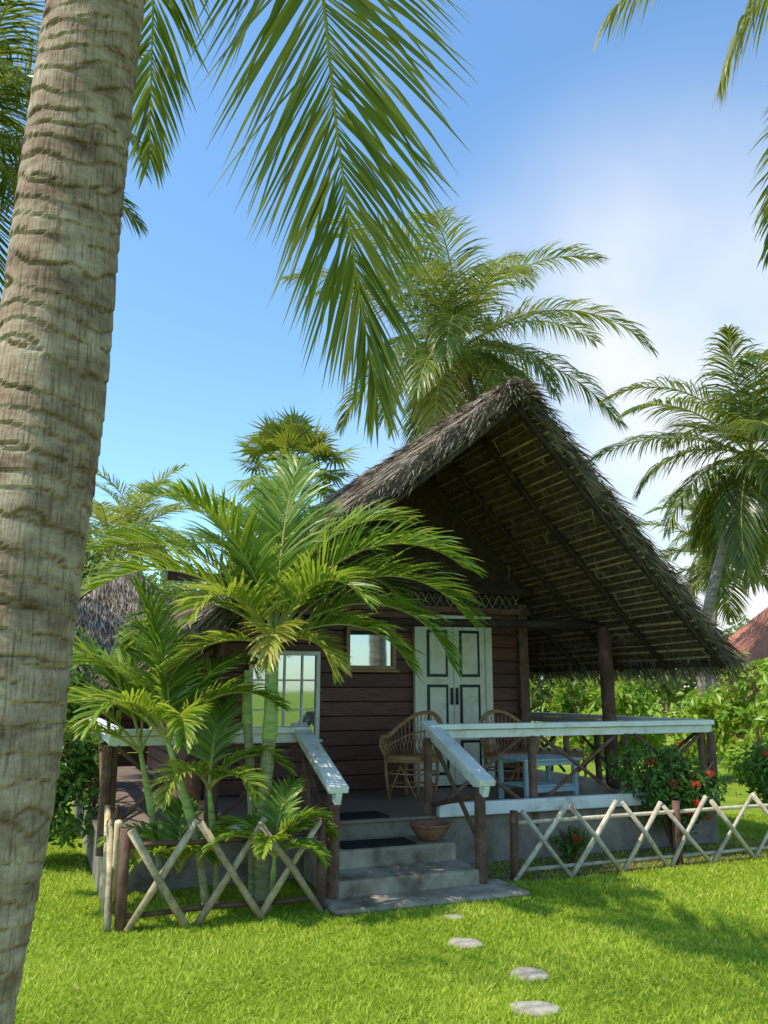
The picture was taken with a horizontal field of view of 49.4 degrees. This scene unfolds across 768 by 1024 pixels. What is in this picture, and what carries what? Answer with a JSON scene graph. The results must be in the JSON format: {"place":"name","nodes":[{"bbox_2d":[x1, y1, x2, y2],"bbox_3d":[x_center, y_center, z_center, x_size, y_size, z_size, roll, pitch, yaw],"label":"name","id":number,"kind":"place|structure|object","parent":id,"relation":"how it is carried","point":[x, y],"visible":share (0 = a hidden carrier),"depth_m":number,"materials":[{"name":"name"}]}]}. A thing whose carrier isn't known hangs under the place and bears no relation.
{"place":"outdoors","nodes":[
{"label":"outdoors","id":0,"kind":"place"},
{"bbox_2d":[0,0,767,690],"label":"sky","id":1,"kind":"structure","parent":0,"point":[624,152],"materials":[{"name":"blue"}]},
{"bbox_2d":[14,691,767,1023],"bbox_3d":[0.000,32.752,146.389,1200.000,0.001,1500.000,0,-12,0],"label":"ground","id":2,"kind":"structure","parent":0,"point":[735,795],"depth_m":5.06,"materials":[{"name":"green plant"}]},
{"bbox_2d":[0,0,155,302],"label":"coconut palm","id":3,"kind":"object","parent":2,"relation":"on","point":[10,86],"visible":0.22,"depth_m":13.41,"materials":[{"name":"green plant"}]},
{"bbox_2d":[48,720,117,848],"bbox_3d":[-3.135,2.588,7.867,1.280,1.417,1.108,-8,-14,32],"label":"garden shrub","id":4,"kind":"object","parent":2,"relation":"on","point":[79,766],"visible":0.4,"depth_m":7.69,"materials":[{"name":"green plant"}]},
{"bbox_2d":[66,627,107,735],"bbox_3d":[-4.495,2.488,9.849,2.568,2.438,1.798,0,-12,0],"label":"garden shrub","id":5,"kind":"object","parent":2,"relation":"on","point":[76,677],"visible":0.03,"depth_m":10.15,"materials":[{"name":"green plant"}]},
{"bbox_2d":[68,563,179,766],"bbox_3d":[-4.997,2.917,15.525,4.543,3.950,4.522,7,-14,-29],"label":"thatched hut","id":6,"kind":"object","parent":2,"relation":"on","point":[101,608],"visible":0.18,"depth_m":14.53,"materials":[{"name":"plant"}]},
{"bbox_2d":[81,531,186,605],"bbox_3d":[-6.181,2.795,18.977,7.858,5.656,4.807,0,-12,0],"label":"broadleaf tree","id":7,"kind":"object","parent":2,"relation":"on","point":[92,563],"depth_m":19.79,"materials":[{"name":"green plant"}]},
{"bbox_2d":[85,478,196,577],"bbox_3d":[-7.984,2.830,23.900,5.232,7.623,5.092,0,-12,0],"label":"coconut palm","id":8,"kind":"object","parent":2,"relation":"on","point":[97,509],"visible":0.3,"depth_m":24.12,"materials":[{"name":"green plant"}]},
{"bbox_2d":[89,463,200,580],"bbox_3d":[-9.174,3.078,30.849,5.407,10.024,5.345,0,-12,0],"label":"coconut palm","id":9,"kind":"object","parent":2,"relation":"on","point":[149,500],"visible":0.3,"depth_m":31.21,"materials":[{"name":"green plant"}]},
{"bbox_2d":[63,574,296,904],"bbox_3d":[-1.937,1.728,6.519,2.528,2.583,1.926,0,-12,0],"label":"areca palm","id":10,"kind":"object","parent":2,"relation":"on","point":[135,704],"visible":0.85,"depth_m":6.52,"materials":[{"name":"green plant"}]},
{"bbox_2d":[99,804,325,932],"bbox_3d":[-1.566,2.598,6.118,2.081,0.762,1.088,-5,-13,22],"label":"lattice fence","id":11,"kind":"object","parent":2,"relation":"on","point":[114,872],"visible":0.91,"depth_m":5.87,"materials":[{"name":"brown wood"}]},
{"bbox_2d":[0,0,475,1023],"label":"coconut palm","id":12,"kind":"object","parent":2,"relation":"on","point":[60,272],"visible":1,"depth_m":2.79,"materials":[{"name":"green plant"}]},
{"bbox_2d":[81,448,488,911],"bbox_3d":[-0.860,1.160,6.904,3.522,3.850,2.552,0,-12,0],"label":"areca palm","id":13,"kind":"object","parent":2,"relation":"on","point":[272,569],"visible":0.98,"depth_m":6.64,"materials":[{"name":"green plant"}]},
{"bbox_2d":[220,405,368,511],"bbox_3d":[-3.198,1.815,28.214,4.716,11.386,4.698,12,-17,-44],"label":"fan palm","id":14,"kind":"object","parent":2,"relation":"on","point":[289,434],"visible":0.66,"depth_m":28.36,"materials":[{"name":"green plant"}]},
{"bbox_2d":[71,376,755,916],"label":"thatched cottage","id":15,"kind":"structure","parent":2,"relation":"on","point":[519,498],"depth_m":9.35,"materials":[{"name":"brown wood"}]},
{"bbox_2d":[248,650,322,743],"bbox_3d":[-1.125,2.082,9.436,0.890,1.010,0.090,5,-13,-21],"label":"white window","id":16,"kind":"structure","parent":15,"relation":"in","point":[298,671],"depth_m":9.52,"materials":[{"name":"glass"}]},
{"bbox_2d":[326,811,389,820],"bbox_3d":[-0.294,2.795,7.688,0.620,0.017,0.340,5,-13,-21],"label":"doormat","id":17,"kind":"object","parent":15,"relation":"on","point":[359,815],"visible":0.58,"depth_m":7.64,"materials":[{"name":"rubber"}]},
{"bbox_2d":[345,626,398,671],"bbox_3d":[-0.151,1.636,9.933,0.690,0.530,0.090,5,-13,-21],"label":"framed window","id":18,"kind":"structure","parent":15,"relation":"in","point":[370,652],"depth_m":9.94,"materials":[{"name":"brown glass"}]},
{"bbox_2d":[339,837,416,848],"bbox_3d":[-0.077,2.845,7.182,0.660,0.017,0.300,5,-13,-21],"label":"doormat","id":19,"kind":"object","parent":15,"relation":"on","point":[370,843],"visible":0.86,"depth_m":7.15,"materials":[{"name":"rubber"}]},
{"bbox_2d":[379,710,442,801],"bbox_3d":[0.317,2.637,9.091,0.699,0.917,0.656,-8,-14,32],"label":"wicker armchair","id":20,"kind":"object","parent":15,"relation":"on","point":[406,758],"visible":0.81,"depth_m":9.08,"materials":[{"name":"wicker"}]},
{"bbox_2d":[409,820,450,841],"bbox_3d":[0.407,2.816,7.355,0.370,0.145,0.370,0,-12,0],"label":"terracotta bowl","id":21,"kind":"object","parent":15,"relation":"on","point":[430,830],"visible":1,"depth_m":7.25,"materials":[{"name":"brown ceramic"}]},
{"bbox_2d":[412,615,494,785],"bbox_3d":[0.854,2.288,10.213,1.060,2.030,0.075,5,-13,-21],"label":"double door","id":22,"kind":"structure","parent":15,"relation":"in","point":[442,691],"depth_m":10.21,"materials":[{"name":"beige paint"}]},
{"bbox_2d":[478,709,540,794],"bbox_3d":[1.411,2.719,9.480,0.699,0.917,0.656,4,-13,-17],"label":"wicker armchair","id":23,"kind":"object","parent":15,"relation":"on","point":[491,754],"visible":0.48,"depth_m":9.57,"materials":[{"name":"wicker"}]},
{"bbox_2d":[494,754,580,798],"bbox_3d":[1.643,2.843,8.918,0.720,0.441,0.585,6,-13,-24],"label":"slatted coffee table","id":24,"kind":"object","parent":15,"relation":"on","point":[547,761],"visible":0.77,"depth_m":8.81,"materials":[{"name":"white paint"}]},
{"bbox_2d":[90,540,749,716],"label":"background trees","id":25,"kind":"object","parent":2,"relation":"on","point":[666,695],"visible":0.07,"depth_m":37.15,"materials":[{"name":"plant"}]},
{"bbox_2d":[74,886,767,988],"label":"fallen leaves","id":26,"kind":"object","parent":2,"relation":"on","point":[437,924],"visible":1,"depth_m":4.63,"materials":[{"name":"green plant"}]},
{"bbox_2d":[444,914,463,919],"bbox_3d":[0.504,2.899,5.980,0.158,0.016,0.122,0,-12,0],"label":"stepping stone","id":27,"kind":"object","parent":2,"relation":"on","point":[453,916],"visible":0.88,"depth_m":5.97,"materials":[{"name":"grey stone"}]},
{"bbox_2d":[448,937,482,948],"bbox_3d":[0.519,2.767,5.361,0.228,0.016,0.233,0,-12,0],"label":"stepping stone","id":28,"kind":"object","parent":2,"relation":"on","point":[464,942],"visible":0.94,"depth_m":5.35,"materials":[{"name":"grey stone"}]},
{"bbox_2d":[280,205,659,445],"bbox_3d":[1.931,-1.041,20.625,8.777,13.852,7.544,9,-15,-36],"label":"coconut palm","id":29,"kind":"object","parent":2,"relation":"on","point":[460,363],"visible":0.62,"depth_m":20.41,"materials":[{"name":"green plant"}]},
{"bbox_2d":[509,967,548,982],"bbox_3d":[0.826,2.642,4.774,0.227,0.016,0.251,0,-12,0],"label":"stepping stone","id":30,"kind":"object","parent":2,"relation":"on","point":[530,972],"visible":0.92,"depth_m":4.77,"materials":[{"name":"grey stone"}]},
{"bbox_2d":[509,1001,560,1016],"bbox_3d":[0.774,2.534,4.264,0.264,0.016,0.211,0,-12,0],"label":"stepping stone","id":31,"kind":"object","parent":2,"relation":"on","point":[539,1007],"visible":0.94,"depth_m":4.25,"materials":[{"name":"grey stone"}]},
{"bbox_2d":[471,837,767,883],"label":"planting bed","id":32,"kind":"object","parent":2,"relation":"on","point":[730,846],"depth_m":7.88,"materials":[{"name":"green plant"}]},
{"bbox_2d":[548,824,589,862],"bbox_3d":[1.750,3.114,7.811,0.405,0.367,0.331,0,-12,0],"label":"ixora shrub","id":33,"kind":"object","parent":32,"relation":"on","point":[572,841],"visible":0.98,"depth_m":7.78,"materials":[{"name":"green plant"}]},
{"bbox_2d":[599,737,731,852],"bbox_3d":[2.840,2.857,8.421,1.136,1.121,0.798,3,-12,-15],"label":"ixora shrub","id":34,"kind":"object","parent":32,"relation":"on","point":[686,785],"visible":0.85,"depth_m":8.38,"materials":[{"name":"green plant"}]},
{"bbox_2d":[729,737,767,809],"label":"ixora shrub","id":35,"kind":"object","parent":32,"relation":"on","point":[758,759],"visible":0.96,"depth_m":8.99,"materials":[{"name":"green plant"}]},
{"bbox_2d":[510,792,767,881],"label":"lattice fence","id":36,"kind":"object","parent":2,"relation":"on","point":[678,856],"visible":0.89,"depth_m":7.58,"materials":[{"name":"brown wood"}]},
{"bbox_2d":[529,651,767,776],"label":"hedge","id":37,"kind":"object","parent":2,"relation":"on","point":[724,710],"visible":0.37,"depth_m":15.03,"materials":[{"name":"green plant"}]},
{"bbox_2d":[589,323,767,694],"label":"coconut palm","id":38,"kind":"object","parent":2,"relation":"on","point":[731,497],"visible":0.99,"depth_m":18.14,"materials":[{"name":"green plant"}]},
{"bbox_2d":[593,0,767,272],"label":"coconut palm","id":39,"kind":"object","parent":2,"relation":"on","point":[752,8],"visible":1,"depth_m":6.25,"materials":[{"name":"green plant"}]},
{"bbox_2d":[642,488,750,691],"bbox_3d":[13.830,3.516,32.976,6.251,10.057,6.239,-8,-14,32],"label":"coconut palm","id":40,"kind":"object","parent":2,"relation":"on","point":[677,554],"visible":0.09,"depth_m":33.43,"materials":[{"name":"green plant"}]},
{"bbox_2d":[635,500,767,747],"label":"coconut palm","id":41,"kind":"object","parent":2,"relation":"on","point":[699,581],"visible":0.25,"depth_m":24.60,"materials":[{"name":"green plant"}]},
{"bbox_2d":[720,664,763,740],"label":"walls","id":42,"kind":"structure","parent":2,"relation":"on","point":[756,674],"depth_m":26.20,"materials":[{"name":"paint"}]},
{"bbox_2d":[716,607,767,667],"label":"roof","id":43,"kind":"structure","parent":42,"relation":"on","point":[751,635],"depth_m":25.67,"materials":[{"name":"red tile"}]},
{"bbox_2d":[716,656,767,807],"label":"hedge","id":44,"kind":"object","parent":2,"relation":"on","point":[759,717],"visible":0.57,"depth_m":11.83,"materials":[{"name":"green plant"}]},
{"bbox_2d":[537,735,583,781],"bbox_3d":[1.871,3.036,11.085,1.469,0.964,0.690,-2,-12,8],"label":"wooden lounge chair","id":45,"kind":"object","parent":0,"point":[573,752],"visible":0.24,"depth_m":10.71,"materials":[{"name":"brown wood"}]}
]}

